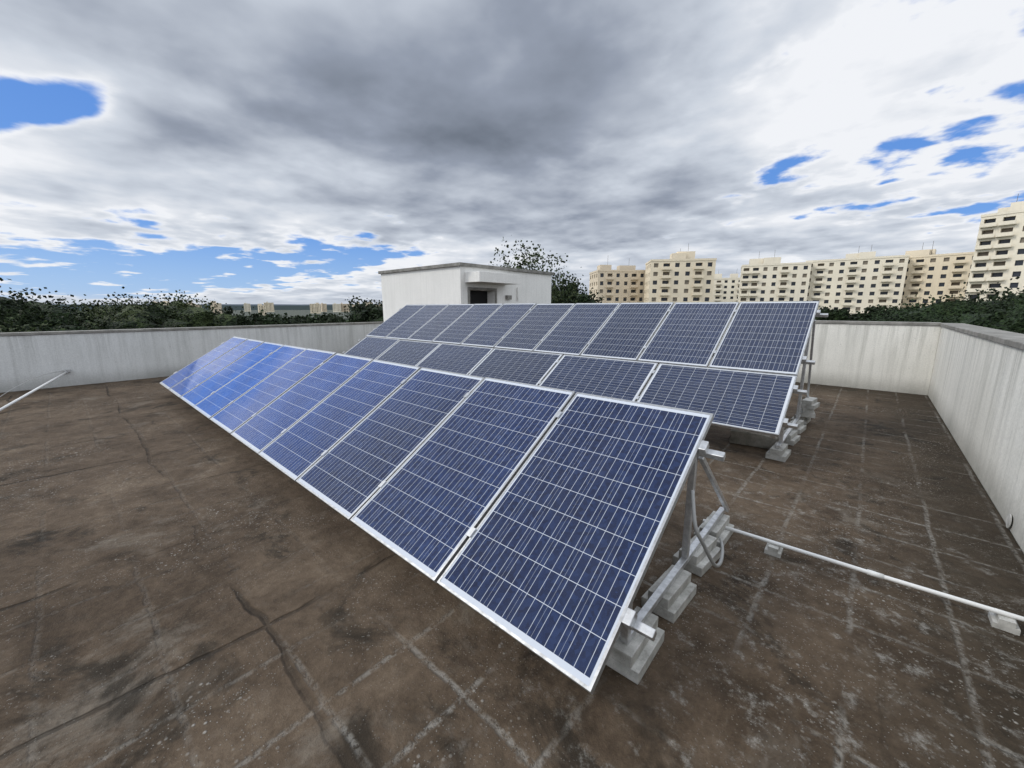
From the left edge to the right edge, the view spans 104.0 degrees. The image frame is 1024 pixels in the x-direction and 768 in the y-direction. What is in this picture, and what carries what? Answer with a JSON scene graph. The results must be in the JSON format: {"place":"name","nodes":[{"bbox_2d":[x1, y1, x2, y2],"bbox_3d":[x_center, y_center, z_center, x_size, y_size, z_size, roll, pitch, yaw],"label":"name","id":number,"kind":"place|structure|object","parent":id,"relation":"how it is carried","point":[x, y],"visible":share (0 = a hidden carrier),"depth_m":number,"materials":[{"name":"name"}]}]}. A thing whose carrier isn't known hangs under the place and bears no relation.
{"place":"outdoors","nodes":[
{"label":"outdoors","id":0,"kind":"place"},
{"bbox_2d":[52,304,351,310],"bbox_3d":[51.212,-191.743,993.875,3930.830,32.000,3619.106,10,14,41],"label":"distant hills","id":1,"kind":"structure","parent":0,"point":[290,307],"depth_m":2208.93,"materials":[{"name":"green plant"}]},
{"bbox_2d":[210,310,351,319],"bbox_3d":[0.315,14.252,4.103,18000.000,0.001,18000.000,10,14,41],"label":"ground","id":2,"kind":"structure","parent":0,"point":[293,313],"depth_m":1160.58,"materials":[{"name":"green"}]},
{"bbox_2d":[0,299,60,332],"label":"tree","id":3,"kind":"object","parent":2,"relation":"on","point":[37,326],"visible":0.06,"depth_m":23.38,"materials":[{"name":"green plant"}]},
{"bbox_2d":[0,308,79,332],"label":"tree","id":4,"kind":"object","parent":2,"relation":"on","point":[32,329],"visible":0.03,"depth_m":25.70,"materials":[{"name":"green plant"}]},
{"bbox_2d":[0,277,144,330],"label":"tree","id":5,"kind":"object","parent":2,"relation":"on","point":[40,308],"visible":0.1,"depth_m":27.78,"materials":[{"name":"green plant"}]},
{"bbox_2d":[74,312,116,325],"bbox_3d":[-36.378,0.922,34.819,11.380,14.669,10.533,-1,11,-6],"label":"tree","id":6,"kind":"object","parent":2,"relation":"on","point":[84,318],"depth_m":33.67,"materials":[{"name":"green plant"}]},
{"bbox_2d":[54,294,168,317],"bbox_3d":[-40.522,-1.066,41.659,13.386,15.984,13.888,10,14,41],"label":"tree","id":7,"kind":"object","parent":2,"relation":"on","point":[86,307],"visible":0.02,"depth_m":38.33,"materials":[{"name":"green plant"}]},
{"bbox_2d":[87,293,169,313],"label":"tree","id":8,"kind":"object","parent":2,"relation":"on","point":[137,304],"visible":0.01,"depth_m":59.17,"materials":[{"name":"green plant"}]},
{"bbox_2d":[75,287,261,329],"bbox_3d":[-32.464,-0.645,37.918,16.171,16.570,16.584,10,14,41],"label":"tree","id":9,"kind":"object","parent":2,"relation":"on","point":[178,313],"visible":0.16,"depth_m":35.02,"materials":[{"name":"green plant"}]},
{"bbox_2d":[195,305,231,314],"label":"tree","id":10,"kind":"object","parent":2,"relation":"on","point":[217,312],"visible":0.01,"depth_m":49.59,"materials":[{"name":"green plant"}]},
{"bbox_2d":[210,299,221,313],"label":"town block","id":11,"kind":"structure","parent":2,"relation":"on","point":[219,305],"depth_m":523.28,"materials":[{"name":"beige concrete"}]},
{"bbox_2d":[223,306,232,314],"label":"cypress tree","id":12,"kind":"object","parent":2,"relation":"on","point":[229,309],"visible":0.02,"depth_m":49.77,"materials":[{"name":"green plant"}]},
{"bbox_2d":[236,314,248,325],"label":"cypress tree","id":13,"kind":"object","parent":2,"relation":"on","point":[244,323],"visible":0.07,"depth_m":49.93,"materials":[{"name":"green plant"}]},
{"bbox_2d":[244,303,250,311],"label":"town block","id":14,"kind":"structure","parent":2,"relation":"on","point":[247,307],"depth_m":1348.11,"materials":[{"name":"beige concrete"}]},
{"bbox_2d":[248,313,260,324],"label":"cypress tree","id":15,"kind":"object","parent":2,"relation":"on","point":[254,319],"visible":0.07,"depth_m":58.25,"materials":[{"name":"green plant"}]},
{"bbox_2d":[240,310,281,324],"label":"tree","id":16,"kind":"object","parent":2,"relation":"on","point":[267,319],"visible":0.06,"depth_m":75.56,"materials":[{"name":"green plant"}]},
{"bbox_2d":[258,304,266,315],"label":"town block","id":17,"kind":"structure","parent":2,"relation":"on","point":[261,307],"depth_m":721.63,"materials":[{"name":"beige concrete"}]},
{"bbox_2d":[264,302,273,311],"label":"town block","id":18,"kind":"structure","parent":2,"relation":"on","point":[269,307],"depth_m":1272.49,"materials":[{"name":"beige concrete"}]},
{"bbox_2d":[272,312,309,324],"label":"tree","id":19,"kind":"object","parent":2,"relation":"on","point":[283,320],"visible":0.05,"depth_m":90.39,"materials":[{"name":"green plant"}]},
{"bbox_2d":[286,313,318,323],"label":"tree","id":20,"kind":"object","parent":2,"relation":"on","point":[309,318],"visible":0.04,"depth_m":94.19,"materials":[{"name":"green plant"}]},
{"bbox_2d":[310,303,320,313],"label":"town block","id":21,"kind":"structure","parent":2,"relation":"on","point":[315,308],"depth_m":964.16,"materials":[{"name":"beige concrete"}]},
{"bbox_2d":[321,303,326,311],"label":"town block","id":22,"kind":"structure","parent":2,"relation":"on","point":[323,307],"depth_m":1322.17,"materials":[{"name":"beige concrete"}]},
{"bbox_2d":[310,313,345,323],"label":"tree","id":23,"kind":"object","parent":2,"relation":"on","point":[331,319],"visible":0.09,"depth_m":92.36,"materials":[{"name":"green plant"}]},
{"bbox_2d":[318,312,337,318],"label":"tree","id":24,"kind":"object","parent":2,"relation":"on","point":[327,315],"visible":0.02,"depth_m":102.79,"materials":[{"name":"green plant"}]},
{"bbox_2d":[332,303,341,311],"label":"town block","id":25,"kind":"structure","parent":2,"relation":"on","point":[336,307],"depth_m":1267.97,"materials":[{"name":"beige concrete"}]},
{"bbox_2d":[341,303,349,311],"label":"town block","id":26,"kind":"structure","parent":2,"relation":"on","point":[343,308],"depth_m":1291.97,"materials":[{"name":"beige concrete"}]},
{"bbox_2d":[339,295,383,322],"bbox_3d":[-9.474,1.494,29.273,4.978,15.596,5.658,-7,13,-31],"label":"tree","id":27,"kind":"object","parent":2,"relation":"on","point":[364,312],"visible":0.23,"depth_m":26.74,"materials":[{"name":"green plant"}]},
{"bbox_2d":[15,376,1023,553],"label":"building body","id":28,"kind":"structure","parent":2,"relation":"on","point":[954,439],"depth_m":4.31,"materials":[{"name":"paint"}]},
{"bbox_2d":[0,322,382,392],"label":"parapet wall","id":29,"kind":"structure","parent":28,"relation":"on","point":[85,357],"depth_m":9.78,"materials":[{"name":"paint"}]},
{"bbox_2d":[0,376,1023,767],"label":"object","id":30,"kind":"structure","parent":28,"relation":"on","point":[182,584],"depth_m":2.27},
{"bbox_2d":[0,370,70,410],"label":"conduit","id":31,"kind":"object","parent":30,"relation":"on","point":[32,391],"visible":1,"depth_m":7.75,"materials":[{"name":"white plastic"}]},
{"bbox_2d":[173,342,733,683],"bbox_3d":[-2.675,0.191,5.653,10.270,1.036,2.104,10,14,41],"label":"panel mounting frame","id":32,"kind":"object","parent":30,"relation":"on","point":[669,594],"visible":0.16,"depth_m":2.36,"materials":[{"name":"metal"}]},
{"bbox_2d":[160,336,247,390],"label":"solar panel","id":33,"kind":"object","parent":32,"relation":"on","point":[179,376],"visible":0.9,"depth_m":8.25,"materials":[{"name":"blue glass"}]},
{"bbox_2d":[169,339,264,398],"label":"solar panel","id":34,"kind":"object","parent":32,"relation":"on","point":[192,381],"visible":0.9,"depth_m":7.59,"materials":[{"name":"blue glass"}]},
{"bbox_2d":[180,342,282,406],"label":"solar panel","id":35,"kind":"object","parent":32,"relation":"on","point":[221,378],"visible":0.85,"depth_m":6.93,"materials":[{"name":"blue glass"}]},
{"bbox_2d":[193,345,306,418],"bbox_3d":[-4.112,-0.096,6.327,0.990,0.037,1.650,9,46,41],"label":"solar panel","id":36,"kind":"object","parent":32,"relation":"on","point":[217,401],"visible":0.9,"depth_m":6.26,"materials":[{"name":"blue glass"}]},
{"bbox_2d":[210,348,335,433],"bbox_3d":[-3.359,0.027,5.669,0.990,0.038,1.650,9,46,41],"label":"solar panel","id":37,"kind":"object","parent":32,"relation":"on","point":[246,406],"visible":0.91,"depth_m":5.59,"materials":[{"name":"blue glass"}]},
{"bbox_2d":[231,353,373,454],"bbox_3d":[-2.602,0.159,5.011,0.990,0.035,1.650,10,47,41],"label":"solar panel","id":38,"kind":"object","parent":32,"relation":"on","point":[261,430],"visible":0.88,"depth_m":4.93,"materials":[{"name":"blue glass"}]},
{"bbox_2d":[258,359,420,481],"bbox_3d":[-1.846,0.287,4.350,0.990,0.035,1.650,10,47,41],"label":"solar panel","id":39,"kind":"object","parent":32,"relation":"on","point":[295,451],"visible":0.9,"depth_m":4.26,"materials":[{"name":"blue glass"}]},
{"bbox_2d":[184,345,561,537],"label":"panel clamps","id":40,"kind":"object","parent":32,"relation":"attached to","point":[471,531],"visible":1,"depth_m":3.62,"materials":[{"name":"metal"}]},
{"bbox_2d":[296,367,483,521],"bbox_3d":[-1.091,0.415,3.692,0.990,0.037,1.650,10,46,41],"label":"solar panel","id":41,"kind":"object","parent":32,"relation":"on","point":[351,471],"visible":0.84,"depth_m":3.59,"materials":[{"name":"blue glass"}]},
{"bbox_2d":[350,377,575,582],"bbox_3d":[-0.338,0.537,3.029,0.990,0.036,1.650,10,46,41],"label":"solar panel","id":42,"kind":"object","parent":32,"relation":"on","point":[429,504],"visible":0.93,"depth_m":2.90,"materials":[{"name":"blue glass"}]},
{"bbox_2d":[437,392,713,694],"bbox_3d":[0.416,0.664,2.374,0.990,0.036,1.650,9,46,41],"label":"solar panel","id":43,"kind":"object","parent":32,"relation":"on","point":[550,562],"visible":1,"depth_m":2.22,"materials":[{"name":"blue glass"}]},
{"bbox_2d":[690,490,723,567],"bbox_3d":[1.332,0.887,2.656,0.174,0.720,1.058,7,13,33],"label":"flex conduit","id":44,"kind":"object","parent":32,"relation":"on","point":[703,544],"visible":0.86,"depth_m":2.25,"materials":[{"name":"grey plastic"}]},
{"bbox_2d":[378,262,553,320],"bbox_3d":[-1.460,-2.668,15.142,5.140,3.080,4.740,10,14,41],"label":"stair bulkhead","id":45,"kind":"object","parent":30,"relation":"on","point":[459,283],"visible":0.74,"depth_m":13.29,"materials":[{"name":"paint"}]},
{"bbox_2d":[342,308,827,461],"bbox_3d":[0.062,-0.724,8.487,10.281,1.766,2.789,10,14,41],"label":"panel mounting frame","id":46,"kind":"object","parent":30,"relation":"on","point":[807,406],"visible":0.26,"depth_m":5.58,"materials":[{"name":"metal"}]},
{"bbox_2d":[344,336,399,358],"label":"solar panel","id":47,"kind":"object","parent":46,"relation":"on","point":[371,347],"visible":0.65,"depth_m":10.47,"materials":[{"name":"blue glass"}]},
{"bbox_2d":[366,304,425,337],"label":"solar panel","id":48,"kind":"object","parent":46,"relation":"on","point":[387,327],"visible":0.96,"depth_m":11.41,"materials":[{"name":"blue glass"}]},
{"bbox_2d":[376,340,440,365],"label":"solar panel","id":49,"kind":"object","parent":46,"relation":"on","point":[409,352],"visible":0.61,"depth_m":9.38,"materials":[{"name":"blue glass"}]},
{"bbox_2d":[385,304,448,339],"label":"solar panel","id":50,"kind":"object","parent":46,"relation":"on","point":[416,321],"visible":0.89,"depth_m":10.76,"materials":[{"name":"blue glass"}]},
{"bbox_2d":[407,304,473,341],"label":"solar panel","id":51,"kind":"object","parent":46,"relation":"on","point":[432,329],"visible":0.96,"depth_m":10.08,"materials":[{"name":"blue glass"}]},
{"bbox_2d":[417,343,493,374],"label":"solar panel","id":52,"kind":"object","parent":46,"relation":"on","point":[462,359],"visible":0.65,"depth_m":8.28,"materials":[{"name":"blue glass"}]},
{"bbox_2d":[432,304,502,344],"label":"solar panel","id":53,"kind":"object","parent":46,"relation":"on","point":[471,320],"visible":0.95,"depth_m":9.42,"materials":[{"name":"blue glass"}]},
{"bbox_2d":[460,303,536,347],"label":"solar panel","id":54,"kind":"object","parent":46,"relation":"on","point":[495,327],"visible":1,"depth_m":8.76,"materials":[{"name":"blue glass"}]},
{"bbox_2d":[469,348,562,385],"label":"solar panel","id":55,"kind":"object","parent":46,"relation":"on","point":[531,367],"visible":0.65,"depth_m":7.18,"materials":[{"name":"blue glass"}]},
{"bbox_2d":[377,343,654,399],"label":"panel clamps","id":56,"kind":"object","parent":46,"relation":"on","point":[637,397],"visible":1,"depth_m":6.52,"materials":[{"name":"metal"}]},
{"bbox_2d":[494,303,574,351],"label":"solar panel","id":57,"kind":"object","parent":46,"relation":"on","point":[532,328],"visible":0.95,"depth_m":8.10,"materials":[{"name":"blue glass"}]},
{"bbox_2d":[393,309,736,353],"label":"panel clamps","id":58,"kind":"object","parent":46,"relation":"attached to","point":[644,347],"visible":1,"depth_m":6.91,"materials":[{"name":"metal"}]},
{"bbox_2d":[533,303,619,355],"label":"solar panel","id":59,"kind":"object","parent":46,"relation":"on","point":[576,329],"visible":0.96,"depth_m":7.43,"materials":[{"name":"blue glass"}]},
{"bbox_2d":[539,355,657,400],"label":"solar panel","id":60,"kind":"object","parent":46,"relation":"on","point":[620,379],"visible":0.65,"depth_m":6.07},
{"bbox_2d":[580,302,673,360],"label":"solar panel","id":61,"kind":"object","parent":46,"relation":"on","point":[627,331],"visible":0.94,"depth_m":6.77,"materials":[{"name":"blue glass"}]},
{"bbox_2d":[637,302,738,367],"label":"solar panel","id":62,"kind":"object","parent":46,"relation":"on","point":[689,333],"visible":0.94,"depth_m":6.11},
{"bbox_2d":[636,363,796,436],"bbox_3d":[2.491,0.131,5.033,1.650,0.035,0.990,10,47,41],"label":"solar panel","id":63,"kind":"object","parent":46,"relation":"on","point":[754,402],"visible":0.8,"depth_m":4.91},
{"bbox_2d":[708,301,818,375],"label":"solar panel","id":64,"kind":"object","parent":46,"relation":"on","point":[772,337],"visible":0.99,"depth_m":5.44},
{"bbox_2d":[729,429,778,448],"bbox_3d":[3.202,0.691,5.295,0.545,0.189,0.372,7,13,33],"label":"stone block","id":65,"kind":"object","parent":30,"relation":"on","point":[740,437],"depth_m":5.17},
{"bbox_2d":[703,519,1023,635],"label":"conduit pipe","id":66,"kind":"object","parent":30,"relation":"on","point":[1006,621],"visible":1,"depth_m":2.48,"materials":[{"name":"white plastic"}]},
{"bbox_2d":[657,320,940,394],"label":"parapet wall","id":67,"kind":"structure","parent":28,"relation":"on","point":[890,356],"depth_m":8.62,"materials":[{"name":"paint"}]},
{"bbox_2d":[928,323,1023,552],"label":"parapet wall","id":68,"kind":"structure","parent":28,"relation":"on","point":[976,392],"depth_m":4.29,"materials":[{"name":"paint"}]},
{"bbox_2d":[1006,513,1012,527],"bbox_3d":[4.063,1.114,3.191,0.136,0.117,0.120,10,14,41],"label":"drain pipe","id":69,"kind":"object","parent":68,"relation":"in","point":[1009,520],"visible":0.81,"depth_m":3.21,"materials":[{"name":"grey plastic"}]},
{"bbox_2d":[490,237,583,303],"bbox_3d":[1.134,0.846,24.489,7.248,18.670,7.044,10,14,41],"label":"tree","id":70,"kind":"object","parent":2,"relation":"on","point":[528,264],"visible":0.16,"depth_m":22.37,"materials":[{"name":"green plant"}]},
{"bbox_2d":[551,274,603,303],"bbox_3d":[3.488,1.165,27.576,6.853,16.891,6.276,10,14,41],"label":"tree","id":71,"kind":"object","parent":2,"relation":"on","point":[584,298],"visible":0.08,"depth_m":25.62,"materials":[{"name":"green plant"}]},
{"bbox_2d":[589,265,644,302],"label":"apartment block","id":72,"kind":"structure","parent":2,"relation":"on","point":[623,284],"depth_m":164.45,"materials":[{"name":"beige paint"}]},
{"bbox_2d":[644,245,716,306],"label":"apartment block","id":73,"kind":"structure","parent":2,"relation":"on","point":[685,276],"depth_m":147.95,"materials":[{"name":"beige paint"}]},
{"bbox_2d":[712,272,739,301],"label":"apartment block","id":74,"kind":"structure","parent":2,"relation":"on","point":[725,289],"depth_m":224.66,"materials":[{"name":"beige paint"}]},
{"bbox_2d":[738,252,811,303],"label":"apartment block","id":75,"kind":"structure","parent":2,"relation":"on","point":[774,278],"depth_m":172.09,"materials":[{"name":"beige paint"}]},
{"bbox_2d":[814,305,860,320],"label":"street tree","id":76,"kind":"object","parent":2,"relation":"on","point":[842,314],"visible":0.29,"depth_m":71.90,"materials":[{"name":"green plant"}]},
{"bbox_2d":[806,246,909,313],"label":"apartment block","id":77,"kind":"structure","parent":2,"relation":"on","point":[858,281],"depth_m":159.71,"materials":[{"name":"beige paint"}]},
{"bbox_2d":[854,304,906,320],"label":"street tree","id":78,"kind":"object","parent":2,"relation":"on","point":[865,313],"visible":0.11,"depth_m":67.00,"materials":[{"name":"green plant"}]},
{"bbox_2d":[861,302,934,320],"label":"street tree","id":79,"kind":"object","parent":2,"relation":"on","point":[911,307],"depth_m":44.57,"materials":[{"name":"green plant"}]},
{"bbox_2d":[859,287,1008,321],"bbox_3d":[41.327,-0.414,36.224,16.783,16.730,15.482,2,11,11],"label":"street tree","id":80,"kind":"object","parent":2,"relation":"on","point":[889,318],"visible":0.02,"depth_m":37.18,"materials":[{"name":"green plant"}]},
{"bbox_2d":[900,241,973,308],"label":"apartment block","id":81,"kind":"structure","parent":2,"relation":"on","point":[932,273],"depth_m":148.91,"materials":[{"name":"beige paint"}]},
{"bbox_2d":[879,277,1023,333],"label":"street tree","id":82,"kind":"object","parent":2,"relation":"on","point":[939,310],"visible":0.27,"depth_m":30.40,"materials":[{"name":"green plant"}]},
{"bbox_2d":[923,289,1013,303],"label":"street tree","id":83,"kind":"object","parent":2,"relation":"on","point":[967,298],"depth_m":50.97,"materials":[{"name":"green plant"}]},
{"bbox_2d":[928,278,1023,331],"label":"street tree","id":84,"kind":"object","parent":2,"relation":"on","point":[1004,314],"visible":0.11,"depth_m":28.80,"materials":[{"name":"green plant"}]},
{"bbox_2d":[0,0,1023,304],"label":"sky","id":85,"kind":"structure","parent":0,"point":[224,151],"materials":[{"name":"grey"}]},
{"bbox_2d":[964,194,1023,301],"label":"apartment block","id":86,"kind":"structure","parent":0,"point":[998,256],"depth_m":118.59,"materials":[{"name":"beige paint"}]}
]}

